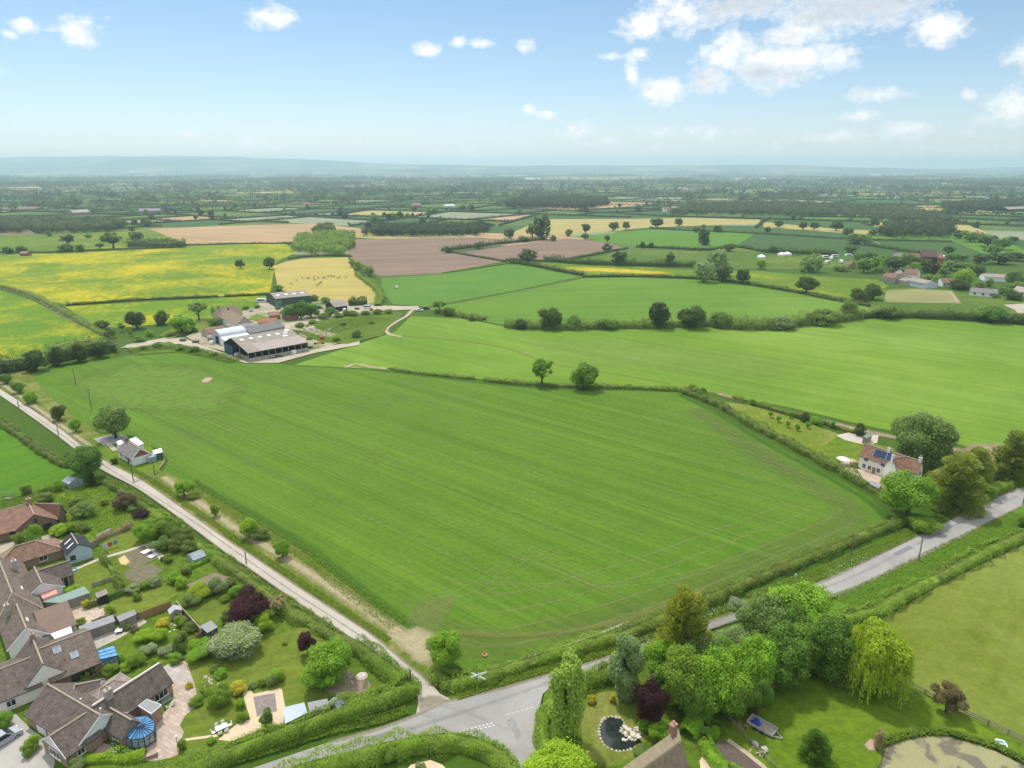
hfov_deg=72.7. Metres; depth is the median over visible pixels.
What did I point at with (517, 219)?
hedge
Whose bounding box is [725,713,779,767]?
rail fence
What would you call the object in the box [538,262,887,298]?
field
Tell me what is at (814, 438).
lawn
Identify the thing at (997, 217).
field
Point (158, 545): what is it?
shrub
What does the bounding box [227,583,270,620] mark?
copper beech
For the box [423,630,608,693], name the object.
hedge
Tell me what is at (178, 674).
patio
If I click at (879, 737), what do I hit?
shrub
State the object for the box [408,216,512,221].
hedge
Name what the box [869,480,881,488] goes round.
cottage store
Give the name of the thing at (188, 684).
shrub
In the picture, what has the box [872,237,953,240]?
field
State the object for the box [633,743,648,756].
shrub
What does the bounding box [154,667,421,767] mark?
hedge
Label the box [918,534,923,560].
utility pole
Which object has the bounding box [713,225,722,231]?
tree
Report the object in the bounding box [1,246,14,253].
bush
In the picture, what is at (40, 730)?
garage door
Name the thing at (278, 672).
shrub
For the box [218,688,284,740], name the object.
path
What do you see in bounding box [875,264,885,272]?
tree
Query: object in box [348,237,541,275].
field
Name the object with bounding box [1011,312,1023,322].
bush
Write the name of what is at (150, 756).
wall
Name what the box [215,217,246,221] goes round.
hedge
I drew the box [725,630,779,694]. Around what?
tree
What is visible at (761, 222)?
hedge
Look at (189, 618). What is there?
fence
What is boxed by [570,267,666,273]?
field flowers
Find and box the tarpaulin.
[751,718,760,725]
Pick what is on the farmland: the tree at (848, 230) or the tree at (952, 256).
the tree at (848, 230)
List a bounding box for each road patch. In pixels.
[372,731,393,738]
[893,546,912,555]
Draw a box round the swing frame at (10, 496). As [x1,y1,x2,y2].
[0,492,15,499]
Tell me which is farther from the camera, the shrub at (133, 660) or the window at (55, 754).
the shrub at (133, 660)
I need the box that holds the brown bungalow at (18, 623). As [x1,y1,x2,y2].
[0,600,76,658]
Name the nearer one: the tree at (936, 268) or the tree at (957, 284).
the tree at (957, 284)
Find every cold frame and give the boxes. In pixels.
[141,549,151,554]
[147,553,158,557]
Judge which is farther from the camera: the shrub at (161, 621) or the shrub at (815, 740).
the shrub at (161, 621)
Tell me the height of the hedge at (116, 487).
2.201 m
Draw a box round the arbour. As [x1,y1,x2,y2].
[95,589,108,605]
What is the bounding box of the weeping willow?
[833,616,915,708]
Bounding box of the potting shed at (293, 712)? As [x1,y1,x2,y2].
[284,703,306,725]
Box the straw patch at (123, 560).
[118,555,129,564]
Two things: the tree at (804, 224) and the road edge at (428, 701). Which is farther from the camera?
the tree at (804, 224)
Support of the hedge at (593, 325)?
on the ground at (32, 428)
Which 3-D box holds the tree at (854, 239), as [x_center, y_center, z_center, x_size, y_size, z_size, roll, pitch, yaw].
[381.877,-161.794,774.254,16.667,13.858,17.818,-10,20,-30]
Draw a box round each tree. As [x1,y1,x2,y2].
[0,360,8,372]
[0,374,12,383]
[10,381,26,392]
[19,349,49,370]
[21,390,38,403]
[46,345,67,365]
[49,405,66,420]
[58,234,75,245]
[62,450,78,472]
[63,444,104,479]
[67,342,87,361]
[68,417,80,431]
[88,341,108,356]
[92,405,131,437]
[99,232,123,247]
[117,323,124,331]
[123,311,145,328]
[128,226,135,230]
[128,231,143,239]
[131,219,137,225]
[143,219,151,226]
[168,314,196,331]
[173,480,196,496]
[188,302,207,319]
[204,620,263,660]
[207,210,213,215]
[209,504,219,515]
[234,259,244,268]
[238,517,257,537]
[262,256,274,268]
[272,539,289,556]
[280,303,294,315]
[292,300,309,318]
[299,636,353,689]
[306,303,318,316]
[341,212,348,218]
[363,221,371,227]
[370,214,378,220]
[390,212,397,218]
[396,211,403,216]
[419,217,426,222]
[423,628,461,669]
[432,301,445,309]
[504,228,513,238]
[518,736,596,767]
[526,223,537,236]
[532,215,550,237]
[532,358,553,382]
[537,307,562,325]
[547,647,586,739]
[569,360,599,389]
[581,223,590,232]
[607,632,645,702]
[609,222,619,230]
[611,251,628,264]
[622,221,629,229]
[635,205,641,211]
[641,637,683,686]
[648,302,671,327]
[650,218,662,226]
[660,641,716,711]
[665,252,674,261]
[674,218,682,225]
[677,305,707,327]
[679,680,717,723]
[681,632,726,660]
[684,642,753,715]
[698,228,709,244]
[707,249,729,271]
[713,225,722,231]
[714,263,732,281]
[715,625,747,646]
[718,635,754,681]
[723,668,754,719]
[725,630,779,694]
[732,588,789,637]
[736,269,750,280]
[749,673,774,715]
[751,617,814,689]
[764,577,846,641]
[768,245,776,252]
[771,600,812,625]
[774,220,783,227]
[789,621,822,673]
[795,276,820,291]
[798,252,824,271]
[799,221,806,229]
[801,611,857,682]
[809,222,819,229]
[829,221,843,230]
[833,264,849,270]
[841,299,857,313]
[842,227,853,234]
[844,245,859,252]
[845,233,861,243]
[853,251,861,260]
[855,257,876,272]
[858,234,872,244]
[860,251,878,258]
[868,229,877,234]
[870,217,878,225]
[870,256,884,270]
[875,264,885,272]
[879,468,942,517]
[882,255,909,268]
[885,267,897,272]
[886,409,964,470]
[902,254,918,263]
[909,262,922,271]
[910,257,921,264]
[920,259,934,274]
[923,274,934,279]
[927,679,969,713]
[930,264,941,274]
[930,276,940,282]
[939,268,950,276]
[940,260,963,269]
[942,246,956,253]
[945,252,959,260]
[948,279,972,289]
[953,230,969,238]
[953,268,974,283]
[958,253,969,260]
[959,231,980,241]
[961,263,975,269]
[971,253,990,263]
[972,265,986,275]
[974,221,979,227]
[974,235,998,246]
[976,282,985,287]
[982,244,1002,252]
[985,278,994,286]
[987,251,1017,263]
[991,238,1011,247]
[997,287,1009,293]
[1001,290,1023,300]
[1003,236,1019,241]
[1004,269,1023,286]
[1011,252,1023,258]
[1012,281,1023,287]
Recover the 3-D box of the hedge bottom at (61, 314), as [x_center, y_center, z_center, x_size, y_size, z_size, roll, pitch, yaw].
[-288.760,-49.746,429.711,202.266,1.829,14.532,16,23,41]
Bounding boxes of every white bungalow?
[116,436,151,465]
[969,287,998,297]
[1014,286,1023,295]
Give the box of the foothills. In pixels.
[1,169,1023,175]
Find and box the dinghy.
[995,739,1007,746]
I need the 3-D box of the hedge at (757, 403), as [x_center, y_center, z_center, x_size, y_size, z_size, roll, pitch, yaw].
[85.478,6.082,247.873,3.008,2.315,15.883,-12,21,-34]
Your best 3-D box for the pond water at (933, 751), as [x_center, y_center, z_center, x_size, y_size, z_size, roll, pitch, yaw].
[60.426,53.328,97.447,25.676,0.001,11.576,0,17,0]
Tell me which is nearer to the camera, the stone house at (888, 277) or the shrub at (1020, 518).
the shrub at (1020, 518)
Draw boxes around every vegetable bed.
[119,546,157,568]
[123,563,161,582]
[715,740,761,767]
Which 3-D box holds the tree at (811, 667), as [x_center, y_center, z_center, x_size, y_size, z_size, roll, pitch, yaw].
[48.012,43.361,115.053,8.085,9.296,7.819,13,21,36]
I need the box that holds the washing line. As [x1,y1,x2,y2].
[102,539,117,548]
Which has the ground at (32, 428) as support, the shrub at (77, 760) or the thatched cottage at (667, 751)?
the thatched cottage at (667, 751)
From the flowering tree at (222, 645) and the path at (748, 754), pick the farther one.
the flowering tree at (222, 645)
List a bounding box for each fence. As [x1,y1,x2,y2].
[90,539,99,547]
[91,614,109,621]
[92,576,111,586]
[114,612,138,622]
[138,601,170,619]
[175,600,202,631]
[188,631,202,643]
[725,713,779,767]
[901,675,1023,741]
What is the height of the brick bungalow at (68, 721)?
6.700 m
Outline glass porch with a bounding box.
[147,453,156,462]
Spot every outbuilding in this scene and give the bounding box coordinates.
[201,326,222,336]
[257,318,276,323]
[268,311,279,318]
[281,313,298,320]
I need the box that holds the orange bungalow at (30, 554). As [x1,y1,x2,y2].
[0,539,63,568]
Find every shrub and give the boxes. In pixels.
[0,710,13,728]
[9,532,23,543]
[19,484,32,494]
[19,743,32,758]
[21,524,42,541]
[23,734,40,750]
[34,492,54,502]
[36,483,52,492]
[48,522,69,536]
[52,480,64,490]
[63,520,80,532]
[63,584,80,592]
[67,498,83,505]
[67,501,95,517]
[67,754,85,767]
[76,522,90,532]
[76,616,86,625]
[80,599,89,608]
[99,499,108,505]
[99,663,118,677]
[103,604,114,614]
[110,457,117,463]
[111,490,136,509]
[119,663,131,672]
[123,623,130,631]
[124,583,140,594]
[126,652,146,667]
[127,505,136,511]
[130,518,160,543]
[130,625,138,632]
[131,508,148,518]
[132,592,141,601]
[133,628,152,643]
[139,641,157,654]
[140,580,150,588]
[147,535,168,552]
[147,627,167,642]
[148,575,161,587]
[151,516,182,538]
[155,617,169,628]
[157,645,173,656]
[162,553,173,561]
[165,571,181,583]
[166,538,183,553]
[167,652,180,665]
[169,525,194,544]
[171,630,188,654]
[173,614,187,627]
[175,575,188,588]
[176,738,186,750]
[180,539,196,552]
[181,565,191,574]
[181,591,202,607]
[181,621,199,632]
[183,635,210,662]
[185,580,211,597]
[185,681,193,688]
[187,694,203,706]
[198,684,210,694]
[204,680,231,708]
[206,575,229,595]
[206,736,215,745]
[208,663,219,671]
[214,667,226,679]
[218,594,230,602]
[220,609,230,622]
[225,576,236,585]
[228,585,241,597]
[230,680,247,695]
[233,698,244,707]
[235,711,249,723]
[246,681,256,690]
[251,614,273,632]
[257,678,265,687]
[258,707,272,727]
[264,673,277,686]
[268,594,286,613]
[269,667,284,680]
[380,743,395,762]
[415,762,425,767]
[587,695,595,704]
[597,660,607,678]
[608,763,621,767]
[609,694,615,703]
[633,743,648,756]
[637,718,650,733]
[647,720,668,741]
[703,725,719,739]
[728,595,748,610]
[796,728,833,767]
[827,674,848,687]
[873,727,884,750]
[908,515,944,534]
[983,481,998,497]
[1015,511,1023,527]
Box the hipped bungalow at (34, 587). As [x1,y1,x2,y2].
[0,557,73,634]
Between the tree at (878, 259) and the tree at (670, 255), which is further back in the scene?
the tree at (670, 255)
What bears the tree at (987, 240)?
on the farmland
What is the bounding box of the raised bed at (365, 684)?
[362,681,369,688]
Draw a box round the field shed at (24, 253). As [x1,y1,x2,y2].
[19,251,31,255]
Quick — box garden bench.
[161,695,172,704]
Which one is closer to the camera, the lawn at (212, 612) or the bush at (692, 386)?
the lawn at (212, 612)
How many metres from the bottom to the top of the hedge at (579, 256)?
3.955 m
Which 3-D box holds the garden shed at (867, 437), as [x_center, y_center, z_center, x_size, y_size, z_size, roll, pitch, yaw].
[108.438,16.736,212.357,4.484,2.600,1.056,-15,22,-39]
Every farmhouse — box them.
[211,305,252,326]
[411,202,420,206]
[904,266,920,277]
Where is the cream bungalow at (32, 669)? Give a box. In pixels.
[0,628,119,713]
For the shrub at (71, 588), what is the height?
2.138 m
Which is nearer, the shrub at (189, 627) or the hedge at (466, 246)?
the shrub at (189, 627)
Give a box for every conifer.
[85,468,99,486]
[645,583,716,658]
[926,449,988,518]
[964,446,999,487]
[987,429,1023,483]
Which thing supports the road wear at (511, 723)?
on the road
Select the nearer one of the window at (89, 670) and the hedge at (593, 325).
the window at (89, 670)
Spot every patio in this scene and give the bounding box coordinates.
[71,599,108,625]
[93,618,145,648]
[94,661,196,760]
[164,664,191,684]
[836,432,878,443]
[839,458,881,482]
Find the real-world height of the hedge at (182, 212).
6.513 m
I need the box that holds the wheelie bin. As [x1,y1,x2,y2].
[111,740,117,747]
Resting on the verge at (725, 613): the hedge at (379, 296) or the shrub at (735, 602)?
the shrub at (735, 602)
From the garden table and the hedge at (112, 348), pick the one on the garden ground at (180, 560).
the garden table
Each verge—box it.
[0,371,453,693]
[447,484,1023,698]
[833,507,1023,611]
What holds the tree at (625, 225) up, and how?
on the farmland
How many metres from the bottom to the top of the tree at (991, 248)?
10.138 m
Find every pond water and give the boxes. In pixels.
[599,717,634,750]
[880,734,1023,767]
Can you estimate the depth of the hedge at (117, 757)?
97.79 m
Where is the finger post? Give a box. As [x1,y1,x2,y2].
[470,672,486,686]
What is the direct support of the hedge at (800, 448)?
on the ground at (32, 428)
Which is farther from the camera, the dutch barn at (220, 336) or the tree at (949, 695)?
the dutch barn at (220, 336)
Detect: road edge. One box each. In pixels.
[22,410,342,632]
[23,403,430,683]
[334,487,1021,740]
[419,697,442,707]
[598,506,1021,669]
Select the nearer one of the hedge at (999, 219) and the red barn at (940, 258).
the red barn at (940, 258)
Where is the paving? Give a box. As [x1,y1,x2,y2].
[253,693,276,716]
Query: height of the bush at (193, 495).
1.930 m
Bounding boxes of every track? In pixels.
[346,363,390,369]
[385,309,415,336]
[717,393,964,451]
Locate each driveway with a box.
[0,535,61,553]
[0,714,54,767]
[93,435,125,445]
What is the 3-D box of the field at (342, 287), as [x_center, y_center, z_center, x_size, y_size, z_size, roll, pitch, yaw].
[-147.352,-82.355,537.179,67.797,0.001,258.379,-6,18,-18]
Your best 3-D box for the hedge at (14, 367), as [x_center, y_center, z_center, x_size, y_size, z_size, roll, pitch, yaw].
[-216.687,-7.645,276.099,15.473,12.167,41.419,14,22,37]
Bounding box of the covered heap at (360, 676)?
[356,672,367,680]
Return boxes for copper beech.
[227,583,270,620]
[227,613,247,626]
[297,630,317,654]
[632,676,670,723]
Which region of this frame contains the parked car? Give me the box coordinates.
[0,725,22,746]
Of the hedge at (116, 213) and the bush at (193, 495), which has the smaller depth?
the bush at (193, 495)
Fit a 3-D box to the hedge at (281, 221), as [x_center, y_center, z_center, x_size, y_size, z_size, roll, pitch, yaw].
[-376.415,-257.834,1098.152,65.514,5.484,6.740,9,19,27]
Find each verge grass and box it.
[115,460,674,673]
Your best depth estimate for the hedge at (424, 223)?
1051.58 m
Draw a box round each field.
[0,228,187,253]
[0,244,297,304]
[0,290,113,370]
[0,420,85,496]
[30,352,893,673]
[65,295,265,327]
[151,224,361,243]
[273,257,376,302]
[295,316,1023,446]
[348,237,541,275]
[381,265,581,305]
[430,277,870,324]
[461,239,621,261]
[514,218,759,235]
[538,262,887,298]
[573,230,752,248]
[583,250,864,268]
[738,234,889,253]
[763,222,876,234]
[770,212,863,215]
[862,288,1023,312]
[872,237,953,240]
[873,240,981,254]
[877,545,1023,744]
[883,289,960,302]
[964,214,1023,223]
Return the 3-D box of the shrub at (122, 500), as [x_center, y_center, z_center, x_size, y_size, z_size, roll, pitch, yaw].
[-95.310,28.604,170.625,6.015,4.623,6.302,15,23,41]
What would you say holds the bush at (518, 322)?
on the field at (967, 378)
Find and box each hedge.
[0,210,28,212]
[0,246,169,252]
[0,284,112,337]
[0,349,27,373]
[0,416,65,467]
[1,209,139,214]
[2,213,95,216]
[43,331,119,363]
[65,294,217,305]
[79,744,146,765]
[81,652,124,681]
[86,577,151,609]
[90,207,166,211]
[90,519,134,542]
[94,206,275,217]
[98,550,125,588]
[99,476,156,508]
[113,224,154,228]
[114,209,182,213]
[121,202,442,211]
[121,236,185,248]
[124,214,191,220]
[126,222,161,226]
[138,209,372,223]
[144,217,177,220]
[146,508,228,565]
[149,206,195,210]
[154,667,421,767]
[163,212,236,217]
[186,242,291,245]
[188,550,213,569]
[213,553,356,643]
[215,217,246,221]
[219,214,309,224]
[220,209,296,213]
[224,292,265,296]
[259,219,288,222]
[262,208,316,211]
[273,724,519,767]
[287,214,377,220]
[288,254,351,258]
[289,213,410,216]
[309,199,414,207]
[335,209,364,214]
[345,634,418,686]
[348,296,366,305]
[349,202,504,225]
[352,202,438,208]
[354,270,385,304]
[372,221,495,225]
[384,206,467,208]
[386,367,474,379]
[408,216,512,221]
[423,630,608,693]
[424,217,448,222]
[433,308,488,320]
[439,236,546,250]
[442,262,509,272]
[449,210,631,217]
[451,250,511,262]
[464,205,549,210]
[469,213,528,218]
[483,377,677,391]
[493,204,523,207]
[498,212,538,225]
[503,315,706,330]
[505,247,627,261]
[510,259,585,275]
[521,207,673,216]
[524,209,556,212]
[531,696,552,750]
[543,254,695,266]
[575,205,658,210]
[577,211,596,214]
[577,663,618,693]
[582,273,870,306]
[601,576,756,646]
[609,208,668,212]
[615,207,661,209]
[636,244,762,251]
[649,226,845,238]
[675,214,1023,225]
[678,386,894,505]
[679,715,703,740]
[697,736,743,767]
[701,305,863,331]
[731,394,769,408]
[746,512,910,585]
[754,218,767,227]
[763,245,837,254]
[766,405,866,433]
[804,215,888,217]
[838,528,1023,623]
[858,220,873,225]
[862,307,1023,324]
[868,242,936,252]
[869,238,951,241]
[914,200,1014,213]
[946,213,1023,216]
[958,216,1023,221]
[977,473,1023,507]
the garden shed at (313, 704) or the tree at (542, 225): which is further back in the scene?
the tree at (542, 225)
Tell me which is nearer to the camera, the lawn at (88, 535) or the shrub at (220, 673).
the shrub at (220, 673)
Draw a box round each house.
[843,259,855,268]
[882,270,898,283]
[893,251,901,257]
[895,267,906,277]
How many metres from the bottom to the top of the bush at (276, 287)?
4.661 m
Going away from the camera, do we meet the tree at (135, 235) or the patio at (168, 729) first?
the patio at (168, 729)
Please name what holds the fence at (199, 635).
on the ground at (32, 428)
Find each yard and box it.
[121,338,166,347]
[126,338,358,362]
[258,302,281,310]
[282,319,324,328]
[338,305,418,312]
[1005,304,1023,312]
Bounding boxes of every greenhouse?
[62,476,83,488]
[187,549,205,562]
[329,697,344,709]
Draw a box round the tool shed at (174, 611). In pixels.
[168,605,182,620]
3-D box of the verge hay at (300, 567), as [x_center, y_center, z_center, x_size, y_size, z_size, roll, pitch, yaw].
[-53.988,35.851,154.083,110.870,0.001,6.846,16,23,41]
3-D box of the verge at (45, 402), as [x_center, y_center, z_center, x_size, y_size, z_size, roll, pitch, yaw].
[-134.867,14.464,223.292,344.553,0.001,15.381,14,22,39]
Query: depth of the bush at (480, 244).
725.98 m
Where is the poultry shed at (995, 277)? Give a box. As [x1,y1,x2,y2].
[979,273,1006,281]
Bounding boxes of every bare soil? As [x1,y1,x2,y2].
[186,573,231,586]
[325,670,370,696]
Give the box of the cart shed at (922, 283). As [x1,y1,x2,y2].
[907,277,937,288]
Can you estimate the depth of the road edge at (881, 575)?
144.85 m
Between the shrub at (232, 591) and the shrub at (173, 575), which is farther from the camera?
the shrub at (173, 575)
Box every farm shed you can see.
[67,209,90,214]
[139,208,160,213]
[998,206,1023,211]
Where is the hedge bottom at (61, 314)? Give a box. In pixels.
[0,285,98,330]
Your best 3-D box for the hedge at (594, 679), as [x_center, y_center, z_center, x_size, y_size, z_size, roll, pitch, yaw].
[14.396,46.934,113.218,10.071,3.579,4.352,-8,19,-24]
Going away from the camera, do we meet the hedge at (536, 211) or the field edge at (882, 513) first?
the field edge at (882, 513)
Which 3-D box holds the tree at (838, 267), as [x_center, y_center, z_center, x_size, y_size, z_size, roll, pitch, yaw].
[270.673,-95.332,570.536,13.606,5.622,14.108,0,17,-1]
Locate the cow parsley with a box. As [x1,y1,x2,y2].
[507,554,872,660]
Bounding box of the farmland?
[0,176,1023,253]
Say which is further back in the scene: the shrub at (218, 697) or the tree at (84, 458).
the tree at (84, 458)
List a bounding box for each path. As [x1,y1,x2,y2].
[72,543,146,570]
[101,438,116,450]
[146,543,163,558]
[185,734,217,740]
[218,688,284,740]
[408,760,444,767]
[699,756,712,767]
[727,739,766,767]
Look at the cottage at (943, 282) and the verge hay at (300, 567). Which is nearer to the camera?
the verge hay at (300, 567)
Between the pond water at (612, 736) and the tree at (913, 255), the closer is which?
the pond water at (612, 736)
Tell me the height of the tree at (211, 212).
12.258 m
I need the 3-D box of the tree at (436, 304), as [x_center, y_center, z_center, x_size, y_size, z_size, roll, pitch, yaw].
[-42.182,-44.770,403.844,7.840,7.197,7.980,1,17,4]
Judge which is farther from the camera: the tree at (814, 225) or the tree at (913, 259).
the tree at (814, 225)
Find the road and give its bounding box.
[254,487,1023,767]
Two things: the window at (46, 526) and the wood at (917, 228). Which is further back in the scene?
the wood at (917, 228)
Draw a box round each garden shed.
[44,586,90,607]
[78,615,115,637]
[116,610,136,629]
[153,448,162,459]
[200,620,217,638]
[307,699,329,714]
[862,433,871,442]
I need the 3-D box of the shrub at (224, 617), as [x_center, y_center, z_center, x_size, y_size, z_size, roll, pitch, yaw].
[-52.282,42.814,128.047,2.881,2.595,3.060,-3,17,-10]
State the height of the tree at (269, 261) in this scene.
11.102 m
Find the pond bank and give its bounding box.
[877,733,1023,767]
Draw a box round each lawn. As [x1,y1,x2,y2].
[0,483,144,543]
[71,560,111,588]
[85,433,162,476]
[103,521,164,556]
[109,583,179,615]
[117,624,177,661]
[159,319,213,338]
[171,626,346,756]
[190,596,239,625]
[192,589,228,610]
[248,314,267,320]
[581,691,647,765]
[725,402,937,489]
[731,677,1023,767]
[822,436,862,463]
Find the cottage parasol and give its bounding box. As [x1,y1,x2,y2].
[837,456,849,463]
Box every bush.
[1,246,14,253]
[15,245,27,252]
[44,230,52,235]
[56,243,73,252]
[75,244,84,251]
[93,320,109,329]
[103,330,115,337]
[132,336,145,341]
[145,329,153,336]
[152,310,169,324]
[152,342,162,346]
[175,345,185,350]
[187,491,199,498]
[188,346,198,351]
[207,317,221,324]
[240,305,249,309]
[251,527,270,539]
[272,285,283,290]
[295,322,303,326]
[308,319,316,323]
[311,294,318,300]
[317,312,328,318]
[320,296,330,302]
[324,306,334,315]
[331,336,340,340]
[334,312,342,317]
[348,258,355,266]
[348,310,358,315]
[351,329,362,336]
[353,260,363,271]
[360,265,373,276]
[361,310,369,314]
[372,309,381,314]
[442,307,454,314]
[444,247,451,252]
[475,242,483,248]
[513,318,528,328]
[517,248,538,261]
[519,236,528,241]
[549,235,556,240]
[565,229,572,235]
[566,315,581,324]
[581,233,588,238]
[596,318,618,328]
[602,243,612,250]
[687,384,698,392]
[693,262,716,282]
[698,387,707,392]
[709,311,732,325]
[723,243,735,250]
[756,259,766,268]
[765,316,797,329]
[800,412,809,422]
[806,307,841,326]
[809,416,819,424]
[850,287,870,301]
[850,461,859,467]
[853,423,866,436]
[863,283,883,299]
[873,304,900,317]
[974,304,1008,322]
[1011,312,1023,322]
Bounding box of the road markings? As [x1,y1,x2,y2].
[463,707,532,730]
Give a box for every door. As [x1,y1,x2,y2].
[36,724,46,735]
[61,577,68,585]
[224,343,232,354]
[275,300,281,307]
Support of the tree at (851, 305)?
on the field at (617, 298)
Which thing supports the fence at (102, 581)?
on the ground at (32, 428)
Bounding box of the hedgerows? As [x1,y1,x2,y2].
[0,175,1023,214]
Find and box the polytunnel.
[442,204,454,206]
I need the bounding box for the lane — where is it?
[0,389,451,713]
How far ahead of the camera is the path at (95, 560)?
150.54 m
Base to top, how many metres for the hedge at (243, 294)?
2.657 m
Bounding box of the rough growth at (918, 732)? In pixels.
[128,314,1023,761]
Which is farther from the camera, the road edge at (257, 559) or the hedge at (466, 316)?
the hedge at (466, 316)
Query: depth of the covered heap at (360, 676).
113.97 m
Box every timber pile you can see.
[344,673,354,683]
[733,720,751,729]
[749,746,767,756]
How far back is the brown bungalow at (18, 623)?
122.56 m
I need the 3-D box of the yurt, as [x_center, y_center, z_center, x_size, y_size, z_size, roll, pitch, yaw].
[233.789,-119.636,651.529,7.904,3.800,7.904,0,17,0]
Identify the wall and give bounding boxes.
[144,752,157,760]
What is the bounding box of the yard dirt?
[186,299,375,355]
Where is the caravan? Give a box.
[256,298,266,301]
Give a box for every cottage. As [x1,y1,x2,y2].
[623,720,688,767]
[858,443,923,482]
[936,278,953,286]
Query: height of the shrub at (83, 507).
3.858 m
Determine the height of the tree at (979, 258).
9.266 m
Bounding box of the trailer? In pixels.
[746,714,782,738]
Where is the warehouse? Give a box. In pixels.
[870,174,913,174]
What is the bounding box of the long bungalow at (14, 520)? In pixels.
[0,496,66,542]
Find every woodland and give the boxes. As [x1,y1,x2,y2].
[0,173,1023,221]
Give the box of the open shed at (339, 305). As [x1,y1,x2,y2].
[325,300,347,310]
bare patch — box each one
[202,377,211,382]
[864,739,875,749]
[959,444,1001,459]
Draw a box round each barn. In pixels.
[211,326,249,345]
[223,328,308,361]
[244,320,284,333]
[266,290,310,307]
[896,277,913,285]
[908,253,944,263]
[917,250,937,263]
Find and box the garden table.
[215,723,227,732]
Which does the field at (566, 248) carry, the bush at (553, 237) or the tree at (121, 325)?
the bush at (553, 237)
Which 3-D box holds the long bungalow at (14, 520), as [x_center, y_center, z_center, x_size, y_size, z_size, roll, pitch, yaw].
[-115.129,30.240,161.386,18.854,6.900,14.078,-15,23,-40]
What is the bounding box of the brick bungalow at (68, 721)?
[23,662,173,766]
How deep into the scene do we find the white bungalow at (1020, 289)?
460.36 m
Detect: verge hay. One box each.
[0,383,94,449]
[162,476,404,633]
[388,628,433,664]
[528,623,622,656]
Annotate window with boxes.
[5,698,16,708]
[39,555,47,561]
[42,523,51,529]
[48,746,60,761]
[71,671,84,681]
[77,747,85,755]
[82,667,94,677]
[154,688,168,701]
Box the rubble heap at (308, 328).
[291,326,315,330]
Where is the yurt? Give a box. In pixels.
[757,254,765,258]
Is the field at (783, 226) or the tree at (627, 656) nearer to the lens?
the tree at (627, 656)
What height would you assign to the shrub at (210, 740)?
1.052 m
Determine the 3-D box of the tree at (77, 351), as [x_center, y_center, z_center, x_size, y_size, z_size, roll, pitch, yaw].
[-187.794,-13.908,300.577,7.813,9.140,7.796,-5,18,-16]
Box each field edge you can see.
[193,482,411,627]
[375,370,671,391]
[499,549,844,665]
[679,395,888,518]
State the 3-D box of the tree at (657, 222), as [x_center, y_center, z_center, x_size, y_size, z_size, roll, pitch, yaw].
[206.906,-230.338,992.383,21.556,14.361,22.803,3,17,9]
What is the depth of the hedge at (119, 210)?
1385.08 m
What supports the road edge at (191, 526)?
on the lane
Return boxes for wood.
[0,214,127,232]
[290,229,355,254]
[310,221,335,231]
[361,220,491,235]
[504,194,609,208]
[668,199,967,223]
[877,219,957,237]
[939,197,1023,211]
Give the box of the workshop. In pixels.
[60,533,92,563]
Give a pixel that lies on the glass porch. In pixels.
(151, 457)
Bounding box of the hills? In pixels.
[0,156,1023,174]
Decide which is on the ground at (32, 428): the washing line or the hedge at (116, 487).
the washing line
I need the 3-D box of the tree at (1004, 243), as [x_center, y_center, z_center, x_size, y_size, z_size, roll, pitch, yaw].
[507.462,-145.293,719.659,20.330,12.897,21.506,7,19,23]
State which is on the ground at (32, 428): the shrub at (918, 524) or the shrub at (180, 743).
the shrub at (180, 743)
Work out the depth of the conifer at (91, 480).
182.25 m
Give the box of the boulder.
[761,746,767,751]
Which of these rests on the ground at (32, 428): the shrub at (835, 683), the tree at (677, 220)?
the shrub at (835, 683)
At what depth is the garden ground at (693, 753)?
103.36 m
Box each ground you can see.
[0,254,1023,767]
[0,480,391,767]
[127,342,229,359]
[297,311,403,343]
[306,329,334,335]
[543,600,1023,767]
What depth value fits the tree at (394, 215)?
1146.07 m
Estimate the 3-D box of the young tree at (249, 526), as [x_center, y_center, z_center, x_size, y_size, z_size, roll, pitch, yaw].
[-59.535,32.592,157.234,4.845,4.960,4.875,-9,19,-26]
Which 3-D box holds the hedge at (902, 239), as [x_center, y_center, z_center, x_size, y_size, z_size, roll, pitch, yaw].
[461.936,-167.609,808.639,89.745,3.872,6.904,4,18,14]
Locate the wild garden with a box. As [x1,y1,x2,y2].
[0,481,166,535]
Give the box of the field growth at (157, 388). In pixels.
[74,365,240,411]
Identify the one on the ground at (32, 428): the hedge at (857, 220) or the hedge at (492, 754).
the hedge at (492, 754)
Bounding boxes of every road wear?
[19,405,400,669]
[509,719,518,735]
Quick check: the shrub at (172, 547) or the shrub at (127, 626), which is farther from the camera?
the shrub at (172, 547)
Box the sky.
[0,0,1023,168]
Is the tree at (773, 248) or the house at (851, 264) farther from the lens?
the tree at (773, 248)
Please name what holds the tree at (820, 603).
on the garden ground at (693, 753)
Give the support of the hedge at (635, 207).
on the farmland
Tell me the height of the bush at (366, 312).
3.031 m

